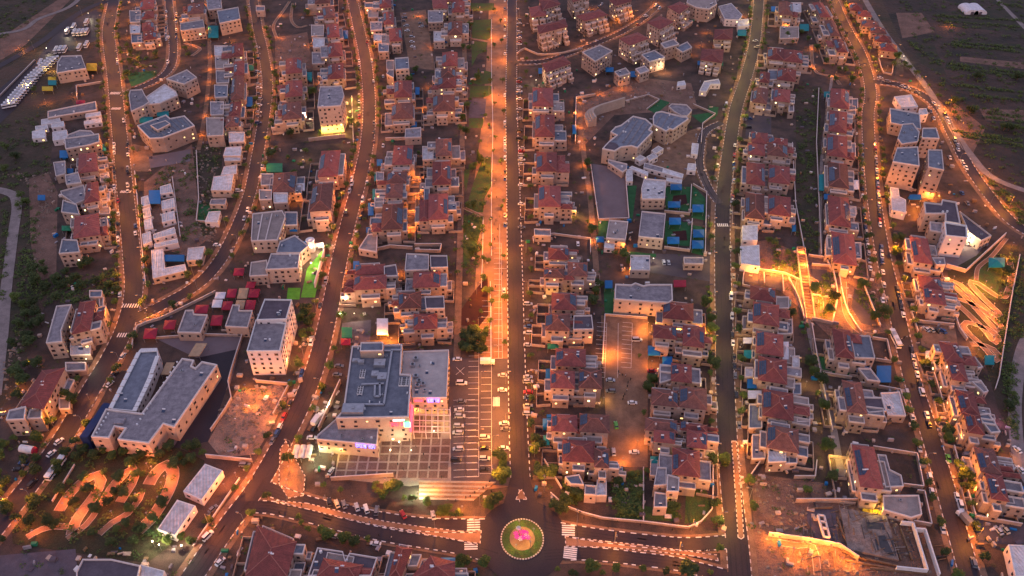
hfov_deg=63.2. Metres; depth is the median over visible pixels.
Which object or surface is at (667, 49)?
flat house
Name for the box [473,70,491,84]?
lawn
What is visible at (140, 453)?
tree
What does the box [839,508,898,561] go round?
concrete slab
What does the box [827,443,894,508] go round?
terraced house
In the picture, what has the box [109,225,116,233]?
tree
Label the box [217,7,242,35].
public building
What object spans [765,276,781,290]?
hard court
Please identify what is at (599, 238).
shade canopy
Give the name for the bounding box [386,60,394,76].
house
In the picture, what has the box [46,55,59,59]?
parked bus
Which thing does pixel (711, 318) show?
tree
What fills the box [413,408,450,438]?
pergola
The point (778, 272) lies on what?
garden wall
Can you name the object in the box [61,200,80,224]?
flat house
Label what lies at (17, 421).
flat house
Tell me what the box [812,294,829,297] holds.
garden wall
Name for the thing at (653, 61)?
flat house
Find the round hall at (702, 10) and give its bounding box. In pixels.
[686,0,716,21]
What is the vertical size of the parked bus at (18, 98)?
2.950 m
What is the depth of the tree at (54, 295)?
423.43 m
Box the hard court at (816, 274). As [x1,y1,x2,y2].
[810,269,831,293]
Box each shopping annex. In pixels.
[317,419,379,457]
[402,349,449,413]
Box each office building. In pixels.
[247,320,291,374]
[256,299,297,345]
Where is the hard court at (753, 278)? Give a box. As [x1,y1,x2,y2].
[744,272,762,283]
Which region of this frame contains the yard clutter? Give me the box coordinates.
[0,0,1023,575]
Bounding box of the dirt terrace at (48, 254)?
[29,174,57,280]
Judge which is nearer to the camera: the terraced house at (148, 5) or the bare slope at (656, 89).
the bare slope at (656, 89)
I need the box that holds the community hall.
[56,55,89,83]
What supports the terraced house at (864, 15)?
on the town ground at (694, 290)
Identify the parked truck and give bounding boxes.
[310,412,322,425]
[480,357,494,364]
[955,509,973,525]
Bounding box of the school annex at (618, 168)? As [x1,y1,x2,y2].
[607,159,626,177]
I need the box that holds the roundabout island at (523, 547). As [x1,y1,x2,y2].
[500,518,543,559]
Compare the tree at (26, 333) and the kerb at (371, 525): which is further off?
the tree at (26, 333)
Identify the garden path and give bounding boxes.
[26,524,68,538]
[54,471,105,534]
[66,511,96,538]
[97,493,143,534]
[100,465,138,504]
[141,460,178,532]
[184,43,200,55]
[272,1,290,37]
[290,3,306,26]
[464,207,481,215]
[781,540,820,575]
[796,280,811,320]
[810,45,840,84]
[810,277,822,309]
[841,281,872,336]
[950,258,1013,361]
[974,238,1007,279]
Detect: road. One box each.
[0,0,79,34]
[0,0,117,67]
[0,0,142,533]
[0,187,21,394]
[116,0,176,97]
[131,0,272,322]
[181,0,374,575]
[240,500,480,558]
[255,479,482,530]
[477,500,566,575]
[506,0,529,478]
[516,5,661,63]
[563,547,735,575]
[564,524,737,549]
[696,121,723,203]
[715,0,763,575]
[830,0,979,575]
[863,0,1023,191]
[871,80,1023,232]
[1008,333,1023,481]
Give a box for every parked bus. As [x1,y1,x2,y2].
[1,101,15,108]
[3,99,18,103]
[5,96,20,101]
[7,94,22,98]
[10,92,24,96]
[12,89,26,93]
[14,87,28,91]
[16,84,30,88]
[18,82,32,86]
[20,80,34,84]
[22,77,36,81]
[24,74,38,78]
[27,72,41,76]
[30,69,43,73]
[33,67,46,71]
[35,65,49,68]
[38,62,51,66]
[41,60,54,64]
[43,58,56,61]
[43,454,66,480]
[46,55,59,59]
[53,46,58,53]
[57,45,62,52]
[61,45,67,52]
[64,27,69,33]
[71,28,76,35]
[76,43,81,50]
[79,28,84,35]
[83,18,88,25]
[83,28,89,34]
[83,40,89,47]
[889,328,902,348]
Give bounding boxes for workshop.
[629,255,649,278]
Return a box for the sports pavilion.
[699,79,719,95]
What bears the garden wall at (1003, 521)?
on the ground at (36, 102)
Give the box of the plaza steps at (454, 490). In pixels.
[419,480,495,500]
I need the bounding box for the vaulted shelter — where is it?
[291,444,313,462]
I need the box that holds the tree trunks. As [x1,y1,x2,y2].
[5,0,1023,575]
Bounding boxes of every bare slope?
[275,32,312,76]
[576,77,697,149]
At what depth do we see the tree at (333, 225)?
468.30 m
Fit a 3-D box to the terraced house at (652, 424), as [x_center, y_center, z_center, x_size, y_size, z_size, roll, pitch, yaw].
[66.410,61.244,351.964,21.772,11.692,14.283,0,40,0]
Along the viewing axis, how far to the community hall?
616.28 m
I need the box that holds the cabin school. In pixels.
[151,249,186,283]
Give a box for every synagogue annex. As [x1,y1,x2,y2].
[249,260,269,284]
[276,235,310,264]
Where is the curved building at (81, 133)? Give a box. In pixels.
[63,130,93,145]
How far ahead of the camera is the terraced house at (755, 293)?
417.95 m
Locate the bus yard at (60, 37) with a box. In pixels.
[0,10,101,122]
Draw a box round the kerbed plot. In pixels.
[279,442,304,497]
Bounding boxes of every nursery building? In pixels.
[211,174,235,197]
[221,165,237,179]
[223,146,242,161]
[224,157,241,165]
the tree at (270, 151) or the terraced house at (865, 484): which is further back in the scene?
the tree at (270, 151)
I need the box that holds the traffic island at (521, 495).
[517,491,525,498]
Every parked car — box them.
[12,467,23,471]
[26,479,37,488]
[46,449,56,457]
[53,437,63,445]
[105,380,113,387]
[110,371,118,377]
[119,353,126,358]
[207,504,217,513]
[214,556,225,566]
[238,462,250,466]
[269,437,275,444]
[273,429,280,436]
[276,423,282,429]
[280,412,287,421]
[287,400,292,407]
[299,369,304,376]
[306,435,316,439]
[308,338,313,345]
[310,424,317,431]
[327,467,334,475]
[327,497,331,506]
[332,372,341,376]
[334,363,343,367]
[334,499,339,508]
[341,500,346,509]
[354,502,359,511]
[363,503,369,513]
[370,540,381,545]
[374,505,379,515]
[399,510,406,518]
[430,510,435,519]
[450,457,461,461]
[452,430,462,434]
[453,357,461,360]
[453,423,463,427]
[453,446,463,450]
[454,407,463,411]
[455,413,464,417]
[457,399,465,402]
[479,434,489,439]
[479,445,489,449]
[479,455,489,460]
[479,467,488,471]
[498,387,506,391]
[499,420,508,424]
[499,445,508,449]
[501,426,510,430]
[523,301,532,305]
[523,330,532,334]
[523,374,532,378]
[523,379,532,383]
[523,389,532,393]
[523,403,532,407]
[523,411,532,415]
[606,377,614,381]
[606,388,615,392]
[611,448,615,455]
[613,421,618,428]
[627,400,636,404]
[629,449,638,453]
[647,368,656,372]
[737,421,741,428]
[909,346,913,352]
[912,362,917,368]
[916,445,922,452]
[917,379,921,386]
[922,326,929,331]
[924,411,929,418]
[926,420,931,427]
[926,472,932,479]
[939,328,946,333]
[939,524,945,533]
[945,454,951,462]
[954,492,959,500]
[970,556,977,568]
[993,525,1003,535]
[999,524,1010,534]
[1012,445,1022,453]
[1016,465,1023,473]
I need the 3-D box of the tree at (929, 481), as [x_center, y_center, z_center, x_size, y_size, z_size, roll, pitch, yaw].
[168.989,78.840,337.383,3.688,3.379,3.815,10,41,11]
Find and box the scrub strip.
[796,86,820,255]
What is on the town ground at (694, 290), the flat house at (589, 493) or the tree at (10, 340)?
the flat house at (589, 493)
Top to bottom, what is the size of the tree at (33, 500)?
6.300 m
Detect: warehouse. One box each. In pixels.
[140,565,166,575]
[158,500,197,541]
[183,464,224,505]
[717,3,741,26]
[737,19,748,31]
[1003,544,1023,575]
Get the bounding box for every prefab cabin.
[32,129,46,142]
[35,125,48,132]
[41,118,60,127]
[51,121,65,131]
[52,130,67,145]
[84,118,102,128]
[85,111,101,119]
[141,195,151,209]
[142,231,152,248]
[143,207,152,220]
[144,218,154,233]
[153,227,177,242]
[154,239,179,250]
[160,183,173,198]
[162,198,175,212]
[162,211,176,227]
[186,246,205,266]
[205,211,221,226]
[210,198,227,208]
[604,241,614,252]
[626,169,632,185]
[629,166,647,177]
[635,155,645,165]
[643,163,663,176]
[646,153,657,163]
[651,146,663,155]
[662,168,683,179]
[666,178,681,185]
[676,80,685,89]
[686,163,695,174]
[690,143,698,158]
[918,108,927,122]
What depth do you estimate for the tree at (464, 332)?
401.32 m
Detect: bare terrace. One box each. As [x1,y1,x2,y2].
[896,13,933,37]
[950,103,984,151]
[960,56,1023,68]
[980,109,1023,120]
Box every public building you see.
[180,19,206,41]
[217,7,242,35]
[683,257,702,270]
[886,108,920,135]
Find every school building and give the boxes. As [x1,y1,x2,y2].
[91,358,221,456]
[137,115,197,152]
[601,116,652,163]
[613,282,672,315]
[652,111,687,144]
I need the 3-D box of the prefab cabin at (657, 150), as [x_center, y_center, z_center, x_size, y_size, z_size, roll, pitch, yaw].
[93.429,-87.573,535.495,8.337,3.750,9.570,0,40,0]
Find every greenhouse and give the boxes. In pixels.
[958,3,978,14]
[970,3,986,14]
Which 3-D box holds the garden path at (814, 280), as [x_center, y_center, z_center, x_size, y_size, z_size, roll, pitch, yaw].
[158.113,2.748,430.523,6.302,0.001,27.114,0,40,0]
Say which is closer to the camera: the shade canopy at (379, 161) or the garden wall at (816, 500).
the garden wall at (816, 500)
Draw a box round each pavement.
[0,0,147,544]
[123,0,180,90]
[136,0,275,324]
[174,0,378,575]
[248,498,477,562]
[267,480,485,517]
[517,4,664,65]
[560,548,726,575]
[561,520,725,553]
[693,121,723,203]
[710,0,766,575]
[827,0,987,575]
[874,78,1023,236]
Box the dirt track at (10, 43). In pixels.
[0,0,69,59]
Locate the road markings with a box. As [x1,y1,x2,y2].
[453,19,631,501]
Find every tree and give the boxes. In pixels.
[0,438,9,447]
[0,448,4,460]
[0,474,10,486]
[0,486,4,496]
[0,498,8,504]
[0,502,12,514]
[0,534,6,543]
[6,337,15,345]
[6,363,24,376]
[9,152,19,159]
[9,292,21,300]
[9,513,21,521]
[10,387,21,396]
[11,317,23,325]
[14,373,30,384]
[18,299,25,306]
[18,470,27,476]
[19,330,32,339]
[19,454,28,463]
[20,197,30,204]
[20,309,28,316]
[21,335,36,345]
[21,359,30,367]
[21,513,35,527]
[24,321,33,329]
[25,262,39,271]
[25,493,36,501]
[26,296,37,305]
[27,270,40,284]
[27,493,40,505]
[28,304,40,315]
[28,355,42,367]
[28,430,42,441]
[28,462,42,474]
[29,313,44,326]
[30,453,41,461]
[38,265,47,274]
[39,281,51,291]
[40,512,53,525]
[44,416,56,426]
[47,518,58,529]
[49,272,61,282]
[50,292,59,300]
[50,458,62,465]
[51,463,61,473]
[52,482,65,493]
[57,446,71,454]
[59,267,69,274]
[59,388,69,396]
[65,392,78,403]
[67,496,79,505]
[69,272,80,280]
[69,436,80,443]
[70,451,79,459]
[74,279,83,287]
[75,443,88,454]
[76,261,85,268]
[76,470,88,481]
[80,256,93,265]
[80,482,95,492]
[81,419,89,426]
[86,527,93,535]
[87,500,101,512]
[88,276,97,284]
[88,449,98,459]
[102,496,113,505]
[103,280,113,287]
[104,537,115,545]
[107,450,115,459]
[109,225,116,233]
[109,487,118,495]
[110,297,117,305]
[111,284,121,291]
[111,363,121,371]
[111,469,123,481]
[118,447,127,455]
[118,485,128,496]
[121,517,130,527]
[122,502,134,511]
[123,456,133,466]
[126,330,137,339]
[127,534,138,543]
[128,493,137,501]
[130,468,140,476]
[131,453,138,462]
[132,521,146,532]
[135,448,146,457]
[141,255,148,263]
[144,529,153,535]
[146,511,157,521]
[154,449,165,457]
[155,495,169,508]
[161,534,171,544]
[162,439,174,450]
[166,456,178,468]
[167,300,176,308]
[176,451,182,458]
[177,531,184,540]
[179,457,187,466]
[181,440,192,451]
[183,270,191,278]
[185,452,196,462]
[185,535,197,544]
[191,437,200,449]
[195,259,202,268]
[201,515,213,524]
[204,248,212,257]
[231,484,238,491]
[245,509,255,515]
[253,448,261,454]
[262,491,271,498]
[263,431,272,438]
[265,148,276,155]
[279,400,286,408]
[281,452,294,462]
[285,128,294,135]
[294,433,301,443]
[295,312,304,322]
[295,359,304,368]
[298,328,306,337]
[299,303,312,312]
[300,308,309,316]
[303,316,312,324]
[309,86,316,94]
[309,312,315,319]
[317,524,326,533]
[318,271,326,279]
[318,382,326,391]
[321,527,335,539]
[324,361,333,370]
[328,223,336,231]
[334,202,340,210]
[336,310,346,318]
[337,531,351,543]
[348,535,359,546]
[378,489,387,499]
[383,481,395,492]
[389,477,403,490]
[407,494,417,501]
[423,496,430,505]
[436,504,444,514]
[442,503,452,513]
[455,553,471,566]
[455,560,463,567]
[458,114,465,119]
[458,340,466,348]
[459,328,470,338]
[460,342,472,352]
[462,126,469,132]
[465,333,476,343]
[466,245,477,255]
[467,324,477,333]
[471,200,476,207]
[473,331,484,340]
[473,341,487,352]
[477,154,484,162]
[478,554,490,567]
[479,336,485,344]
[480,273,487,280]
[482,286,489,291]
[482,328,488,335]
[482,500,493,509]
[484,492,499,508]
[491,446,507,460]
[491,467,504,480]
[492,491,503,500]
[497,466,511,477]
[500,293,508,300]
[527,418,535,427]
[528,441,540,453]
[530,433,540,440]
[533,464,546,479]
[536,438,546,446]
[545,463,558,476]
[548,498,557,508]
[555,500,568,514]
[558,493,573,504]
[566,486,581,496]
[568,568,578,575]
[576,489,583,500]
[584,157,591,167]
[585,558,600,572]
[587,224,597,232]
[588,294,598,304]
[592,285,599,294]
[595,278,604,286]
[612,473,623,483]
[612,562,620,572]
[619,247,629,257]
[639,564,646,571]
[642,380,654,391]
[646,373,657,382]
[662,566,669,574]
[666,501,681,513]
[678,557,699,575]
[701,295,713,306]
[706,322,719,332]
[707,313,716,322]
[707,334,716,341]
[707,452,717,463]
[708,355,720,368]
[708,497,721,507]
[711,515,724,524]
[715,543,724,551]
[719,452,730,466]
[731,262,740,270]
[732,199,739,205]
[732,246,741,256]
[732,307,741,315]
[735,323,742,331]
[737,354,747,360]
[737,407,746,413]
[739,391,747,398]
[744,474,756,483]
[750,499,758,510]
[789,307,796,316]
[803,485,812,492]
[804,354,818,366]
[809,366,819,374]
[810,282,819,293]
[814,370,829,383]
[818,398,830,409]
[819,437,836,450]
[824,303,835,312]
[827,469,838,480]
[828,290,840,300]
[849,75,856,82]
[857,278,868,287]
[865,232,874,237]
[869,256,876,265]
[870,311,881,319]
[878,303,893,315]
[891,233,898,241]
[891,245,903,255]
[891,356,897,363]
[894,51,902,59]
[894,376,902,384]
[898,232,906,239]
[901,274,909,281]
[902,392,910,399]
[904,405,914,412]
[909,419,919,430]
[910,305,917,310]
[912,438,923,447]
[914,332,922,339]
[918,346,927,352]
[918,357,930,367]
[919,457,931,464]
[925,478,932,485]
[927,379,934,387]
[928,492,936,501]
[934,397,943,403]
[936,515,946,526]
[940,547,951,554]
[941,425,955,432]
[943,431,954,441]
[952,96,960,103]
[952,568,965,575]
[954,458,966,469]
[957,466,975,479]
[959,482,970,489]
[966,105,975,114]
[967,478,976,487]
[972,520,981,530]
[973,71,981,79]
[978,551,990,560]
[999,121,1012,131]
[1002,265,1015,275]
[1003,399,1016,411]
[1007,122,1014,130]
[1013,71,1023,79]
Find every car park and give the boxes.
[400,10,433,69]
[449,358,509,485]
[601,315,647,466]
[650,253,709,280]
[746,109,770,137]
[919,325,957,347]
[973,518,1023,543]
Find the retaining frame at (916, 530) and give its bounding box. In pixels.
[895,521,940,575]
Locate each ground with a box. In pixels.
[0,0,1023,312]
[0,0,1023,575]
[0,549,76,575]
[12,448,203,561]
[144,144,210,255]
[192,144,222,236]
[208,385,287,455]
[752,474,825,575]
[757,240,886,334]
[826,496,940,575]
[947,243,1018,364]
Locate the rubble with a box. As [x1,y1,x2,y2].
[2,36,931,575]
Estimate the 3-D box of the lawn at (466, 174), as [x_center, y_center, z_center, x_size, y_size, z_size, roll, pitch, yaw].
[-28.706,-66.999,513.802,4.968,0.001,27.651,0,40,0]
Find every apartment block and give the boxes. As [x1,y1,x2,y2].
[64,133,103,161]
[432,0,447,19]
[529,5,546,31]
[537,19,569,51]
[539,0,562,22]
[542,56,573,88]
[567,0,589,19]
[576,9,609,36]
[581,45,612,76]
[609,0,633,23]
[618,32,649,64]
[646,16,676,46]
[667,2,692,30]
[698,48,723,76]
[712,28,732,51]
[885,146,919,189]
[891,123,918,159]
[916,128,938,157]
[917,149,943,199]
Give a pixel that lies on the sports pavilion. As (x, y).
(707, 85)
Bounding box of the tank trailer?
[18,444,37,453]
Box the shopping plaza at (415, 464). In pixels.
[335,410,450,485]
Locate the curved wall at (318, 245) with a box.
[314,242,324,287]
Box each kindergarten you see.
[177,310,209,340]
[225,304,254,336]
[606,220,627,248]
[638,211,665,249]
[640,178,665,209]
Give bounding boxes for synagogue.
[265,253,302,283]
[317,85,347,133]
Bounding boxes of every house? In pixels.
[6,406,33,435]
[16,367,76,417]
[27,409,48,431]
[46,304,74,358]
[53,161,67,183]
[59,239,82,266]
[59,397,71,413]
[60,184,84,213]
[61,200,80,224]
[65,172,82,188]
[65,213,116,253]
[65,362,87,375]
[69,300,110,355]
[69,335,76,345]
[70,152,113,186]
[70,343,92,359]
[76,559,140,575]
[81,181,116,215]
[89,290,104,304]
[99,207,111,218]
[99,296,105,306]
[100,172,109,186]
[102,191,111,205]
[129,10,141,26]
[130,25,141,34]
[131,33,142,49]
[133,0,164,16]
[135,31,162,49]
[136,11,165,26]
[141,22,164,37]
[179,3,215,24]
[206,117,225,146]
[207,0,222,19]
[210,101,224,118]
[214,45,227,56]
[214,85,228,103]
[215,57,229,69]
[216,70,230,87]
[220,101,253,127]
[220,115,251,139]
[221,43,253,64]
[223,61,258,86]
[225,75,256,110]
[229,132,245,148]
[232,525,314,575]
[256,5,265,16]
[259,189,273,208]
[261,173,273,188]
[269,171,307,202]
[271,101,313,134]
[273,192,289,211]
[276,80,314,109]
[279,58,313,86]
[285,212,298,234]
[299,183,335,232]
[306,0,338,14]
[306,150,346,193]
[306,552,383,575]
[308,547,378,575]
[311,25,324,42]
[312,52,324,70]
[313,6,345,28]
[313,37,324,51]
[317,63,356,91]
[320,43,352,67]
[324,23,348,47]
[339,274,401,307]
[342,263,398,287]
[358,233,377,258]
[365,2,377,13]
[368,9,378,23]
[368,203,415,244]
[370,21,382,37]
[370,183,415,211]
[373,0,393,16]
[373,33,385,47]
[374,197,383,213]
[376,172,384,185]
[377,170,420,194]
[377,544,427,575]
[378,12,402,34]
[378,43,389,59]
[381,28,402,53]
[381,103,423,132]
[381,145,423,178]
[383,80,423,109]
[384,264,398,287]
[384,290,425,324]
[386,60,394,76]
[386,69,393,84]
[395,57,409,80]
[398,313,453,345]
[399,271,453,302]
[405,127,421,144]
[405,253,429,277]
[413,555,475,575]
[415,193,462,233]
[419,160,462,198]
[421,95,466,125]
[422,146,433,166]
[424,188,429,199]
[425,138,465,169]
[425,296,445,318]
[428,10,443,30]
[428,77,467,99]
[430,255,448,279]
[432,68,466,88]
[434,31,444,48]
[434,51,467,76]
[441,21,470,46]
[444,0,472,22]
[446,0,470,8]
[522,87,564,121]
[523,115,566,151]
[523,152,569,186]
[524,185,575,224]
[528,268,578,295]
[531,313,583,349]
[534,228,550,241]
[534,414,579,449]
[535,245,581,270]
[536,292,589,324]
[536,370,584,407]
[538,348,601,381]
[541,437,594,481]
[563,262,599,294]
[564,474,583,490]
[568,368,601,407]
[572,315,592,343]
[579,413,609,448]
[583,446,625,484]
[584,484,595,502]
[595,480,606,501]
[614,68,629,86]
[634,66,648,82]
[640,50,664,72]
[644,417,680,450]
[649,447,717,498]
[650,387,682,419]
[652,324,682,356]
[652,429,685,455]
[652,467,666,496]
[652,492,666,514]
[655,301,705,335]
[655,362,705,394]
[658,365,670,387]
[659,39,678,59]
[665,474,678,501]
[666,324,715,366]
[674,42,691,61]
[675,421,717,444]
[677,385,717,423]
[682,429,718,461]
[731,192,774,232]
[732,162,776,195]
[734,285,775,309]
[735,300,793,343]
[736,330,794,366]
[737,131,772,153]
[740,355,801,392]
[741,143,770,167]
[741,316,751,333]
[741,386,813,434]
[743,367,752,381]
[746,421,813,471]
[747,404,761,433]
[749,87,775,116]
[750,434,765,463]
[754,72,776,94]
[757,47,783,68]
[764,142,796,168]
[764,164,795,195]
[764,194,795,228]
[765,449,785,471]
[768,1,799,28]
[768,69,777,81]
[768,88,794,112]
[768,137,795,152]
[772,68,800,90]
[775,296,788,309]
[777,319,792,339]
[779,26,798,43]
[782,49,811,73]
[783,457,796,469]
[787,105,793,118]
[791,2,800,17]
[791,356,799,367]
[792,383,800,395]
[802,2,836,27]
[812,20,846,46]
[812,328,870,377]
[818,380,886,433]
[819,39,855,65]
[822,134,858,170]
[822,161,860,201]
[823,110,854,142]
[823,195,863,240]
[824,237,831,261]
[825,88,857,120]
[825,231,868,279]
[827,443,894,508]
[847,3,862,17]
[848,98,857,113]
[850,207,855,220]
[851,143,855,160]
[852,335,874,367]
[855,242,861,262]
[856,10,871,22]
[856,368,879,387]
[859,20,879,33]
[864,397,885,412]
[868,27,886,39]
[872,35,891,48]
[876,454,903,494]
[878,43,897,58]
[879,392,905,422]
[880,495,921,521]
[901,235,943,280]
[901,274,956,300]
[914,287,960,321]
[915,341,977,378]
[925,362,986,397]
[932,257,945,272]
[933,389,995,426]
[938,412,1000,451]
[959,473,1023,521]
[960,446,1021,484]
[971,380,987,396]
[974,357,982,376]
[980,413,1000,438]
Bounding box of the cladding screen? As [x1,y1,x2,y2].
[79,403,110,448]
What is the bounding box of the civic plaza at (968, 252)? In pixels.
[935,243,982,269]
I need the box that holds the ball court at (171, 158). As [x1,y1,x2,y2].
[149,149,190,167]
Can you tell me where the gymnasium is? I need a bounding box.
[109,348,162,412]
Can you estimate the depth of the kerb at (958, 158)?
523.48 m
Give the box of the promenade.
[474,0,507,488]
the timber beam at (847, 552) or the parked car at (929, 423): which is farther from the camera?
the parked car at (929, 423)
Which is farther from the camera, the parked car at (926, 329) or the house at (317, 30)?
the house at (317, 30)
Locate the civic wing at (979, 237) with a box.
[959,211,991,249]
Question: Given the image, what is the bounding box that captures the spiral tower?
[305,237,315,252]
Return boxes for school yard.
[133,144,152,170]
[158,337,240,446]
[173,349,239,447]
[648,128,706,180]
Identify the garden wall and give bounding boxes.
[0,59,34,95]
[51,464,74,501]
[76,81,101,98]
[131,290,215,347]
[134,171,145,285]
[156,333,240,338]
[172,176,180,237]
[193,477,239,546]
[196,150,204,222]
[205,454,252,462]
[210,334,242,431]
[255,379,288,415]
[308,134,345,140]
[318,379,340,430]
[330,473,393,480]
[377,244,412,250]
[385,137,404,140]
[414,243,441,252]
[517,48,582,55]
[533,233,590,253]
[544,458,561,489]
[550,462,713,528]
[575,93,595,142]
[590,164,628,220]
[602,316,604,365]
[605,313,646,318]
[625,94,659,109]
[643,467,643,519]
[664,184,691,214]
[664,218,692,251]
[693,104,715,141]
[693,183,706,250]
[742,269,749,287]
[751,430,760,473]
[759,268,800,280]
[768,532,858,558]
[788,277,804,319]
[792,142,804,247]
[794,460,817,478]
[795,498,857,502]
[808,254,830,269]
[811,300,836,324]
[811,322,832,431]
[812,263,830,266]
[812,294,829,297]
[816,88,818,141]
[816,142,821,254]
[821,371,851,378]
[832,270,837,320]
[839,275,861,331]
[860,381,908,415]
[864,286,880,326]
[872,336,891,362]
[873,445,924,488]
[878,58,892,74]
[910,311,918,332]
[913,489,932,526]
[916,320,954,325]
[933,372,947,412]
[946,232,1006,272]
[953,445,959,471]
[955,316,967,340]
[966,490,1022,526]
[994,284,1013,389]
[1013,254,1020,285]
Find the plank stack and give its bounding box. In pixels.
[862,509,880,513]
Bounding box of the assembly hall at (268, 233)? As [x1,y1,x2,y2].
[251,210,286,252]
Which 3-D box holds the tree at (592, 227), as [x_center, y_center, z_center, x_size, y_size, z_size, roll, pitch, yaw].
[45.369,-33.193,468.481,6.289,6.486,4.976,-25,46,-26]
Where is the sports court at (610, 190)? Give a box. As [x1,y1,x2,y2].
[592,164,627,217]
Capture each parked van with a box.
[201,530,213,541]
[456,379,466,384]
[631,336,642,341]
[729,291,732,299]
[918,387,924,395]
[956,499,964,511]
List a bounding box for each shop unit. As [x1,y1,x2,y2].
[738,245,759,273]
[741,225,757,245]
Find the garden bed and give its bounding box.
[499,455,507,483]
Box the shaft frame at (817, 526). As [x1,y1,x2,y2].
[807,509,837,541]
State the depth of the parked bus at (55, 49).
652.02 m
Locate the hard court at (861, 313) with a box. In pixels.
[851,288,877,326]
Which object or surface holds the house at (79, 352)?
on the town ground at (694, 290)
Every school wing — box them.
[129,89,150,124]
[146,84,180,116]
[166,70,200,98]
[668,103,691,123]
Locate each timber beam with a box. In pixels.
[808,506,831,509]
[836,516,846,545]
[841,549,867,560]
[844,559,911,573]
[851,554,900,566]
[870,567,928,574]
[887,518,901,560]
[900,529,912,560]
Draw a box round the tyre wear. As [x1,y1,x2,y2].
[0,0,1023,575]
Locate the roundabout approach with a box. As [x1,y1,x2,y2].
[504,476,536,502]
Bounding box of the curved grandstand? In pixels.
[585,97,624,126]
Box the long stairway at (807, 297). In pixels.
[796,246,815,320]
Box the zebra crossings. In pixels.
[110,92,727,558]
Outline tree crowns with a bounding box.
[0,0,1023,574]
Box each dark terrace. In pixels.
[909,39,946,75]
[935,6,1023,32]
[944,61,1023,78]
[954,38,1023,53]
[960,83,1023,96]
[978,132,1023,149]
[987,0,1023,12]
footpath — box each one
[196,0,211,149]
[408,168,420,232]
[453,22,466,357]
[577,102,601,300]
[796,255,844,476]
[819,76,832,255]
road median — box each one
[277,501,480,542]
[566,536,717,559]
[732,441,742,537]
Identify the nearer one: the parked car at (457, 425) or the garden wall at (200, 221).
the parked car at (457, 425)
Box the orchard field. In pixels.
[882,0,1023,210]
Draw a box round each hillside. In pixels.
[0,0,94,69]
[0,119,46,408]
[984,243,1023,438]
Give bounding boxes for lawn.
[128,70,156,85]
[197,203,220,223]
[287,288,300,298]
[301,251,322,296]
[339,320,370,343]
[463,216,482,268]
[464,169,469,189]
[465,157,490,211]
[469,118,483,127]
[470,3,493,10]
[470,86,492,96]
[472,19,490,39]
[472,41,487,64]
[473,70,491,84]
[598,221,607,239]
[604,288,613,313]
[616,470,625,518]
[625,470,642,519]
[628,185,636,219]
[629,251,655,256]
[644,506,677,520]
[648,99,669,112]
[664,221,690,245]
[666,187,691,210]
[685,489,709,522]
[691,186,704,219]
[691,225,704,254]
[692,113,714,122]
[708,105,718,115]
[819,356,850,374]
[967,256,1003,299]
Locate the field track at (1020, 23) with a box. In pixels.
[996,0,1023,28]
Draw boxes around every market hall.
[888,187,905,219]
[892,94,917,112]
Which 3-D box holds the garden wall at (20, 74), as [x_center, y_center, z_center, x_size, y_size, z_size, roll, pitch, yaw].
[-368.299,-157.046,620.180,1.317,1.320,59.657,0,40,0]
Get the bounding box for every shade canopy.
[38,195,46,203]
[42,86,53,93]
[48,80,57,85]
[60,150,68,159]
[62,226,71,234]
[67,168,74,173]
[76,100,85,104]
[86,63,97,73]
[139,117,152,122]
[143,328,158,341]
[149,190,161,207]
[157,111,169,117]
[161,362,175,379]
[163,320,177,332]
[164,255,184,265]
[188,343,208,359]
[194,305,209,313]
[208,26,218,39]
[210,315,223,328]
[212,300,222,309]
[214,292,225,299]
[221,301,232,312]
[226,289,237,300]
[233,268,244,279]
[235,300,245,309]
[237,288,248,299]
[244,300,256,312]
[245,282,256,288]
[246,97,252,106]
[248,65,253,70]
[248,289,260,299]
[266,163,282,171]
[296,183,304,190]
[307,72,311,79]
[341,338,350,347]
[342,327,352,341]
[343,30,347,38]
[353,261,359,268]
[368,203,373,218]
[372,189,375,199]
[377,159,382,169]
[377,318,387,337]
[415,87,419,96]
[543,418,550,426]
[543,435,549,446]
[545,369,549,378]
[547,343,558,348]
[572,125,575,136]
[596,236,603,245]
[605,67,613,74]
[605,280,611,288]
[630,71,636,78]
[648,346,659,359]
[650,456,658,463]
[662,356,671,364]
[667,237,678,246]
[668,201,679,210]
[669,218,680,225]
[670,184,681,191]
[673,280,685,290]
[691,240,703,252]
[692,204,703,215]
[693,229,703,239]
[737,30,745,38]
[742,338,751,347]
[743,350,751,361]
[746,379,756,388]
[747,390,761,401]
[783,342,788,358]
[791,225,795,233]
[799,24,808,32]
[819,174,823,191]
[854,180,858,192]
[875,366,890,384]
[909,194,920,202]
[924,351,931,366]
[983,355,993,367]
[987,258,1004,270]
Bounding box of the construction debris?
[796,492,948,572]
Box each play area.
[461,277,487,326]
[469,98,485,117]
[672,194,686,204]
[672,230,686,239]
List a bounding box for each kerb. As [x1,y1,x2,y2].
[0,0,143,534]
[26,523,71,539]
[54,470,106,534]
[66,513,97,540]
[99,465,138,502]
[100,492,144,535]
[123,0,177,96]
[137,2,272,322]
[141,460,178,533]
[180,0,375,575]
[256,500,479,559]
[268,481,484,532]
[276,500,481,543]
[278,441,305,497]
[506,0,530,480]
[531,5,662,63]
[561,522,725,550]
[565,535,718,560]
[565,546,728,575]
[695,121,724,203]
[714,2,763,575]
[731,441,743,538]
[779,539,821,575]
[831,1,981,575]
[840,282,873,337]
[873,79,1023,233]
[949,259,1014,362]
[974,237,1006,279]
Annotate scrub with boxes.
[0,0,1023,575]
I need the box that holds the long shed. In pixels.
[48,101,97,120]
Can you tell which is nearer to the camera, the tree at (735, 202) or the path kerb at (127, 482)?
the path kerb at (127, 482)
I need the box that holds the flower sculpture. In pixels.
[513,526,530,540]

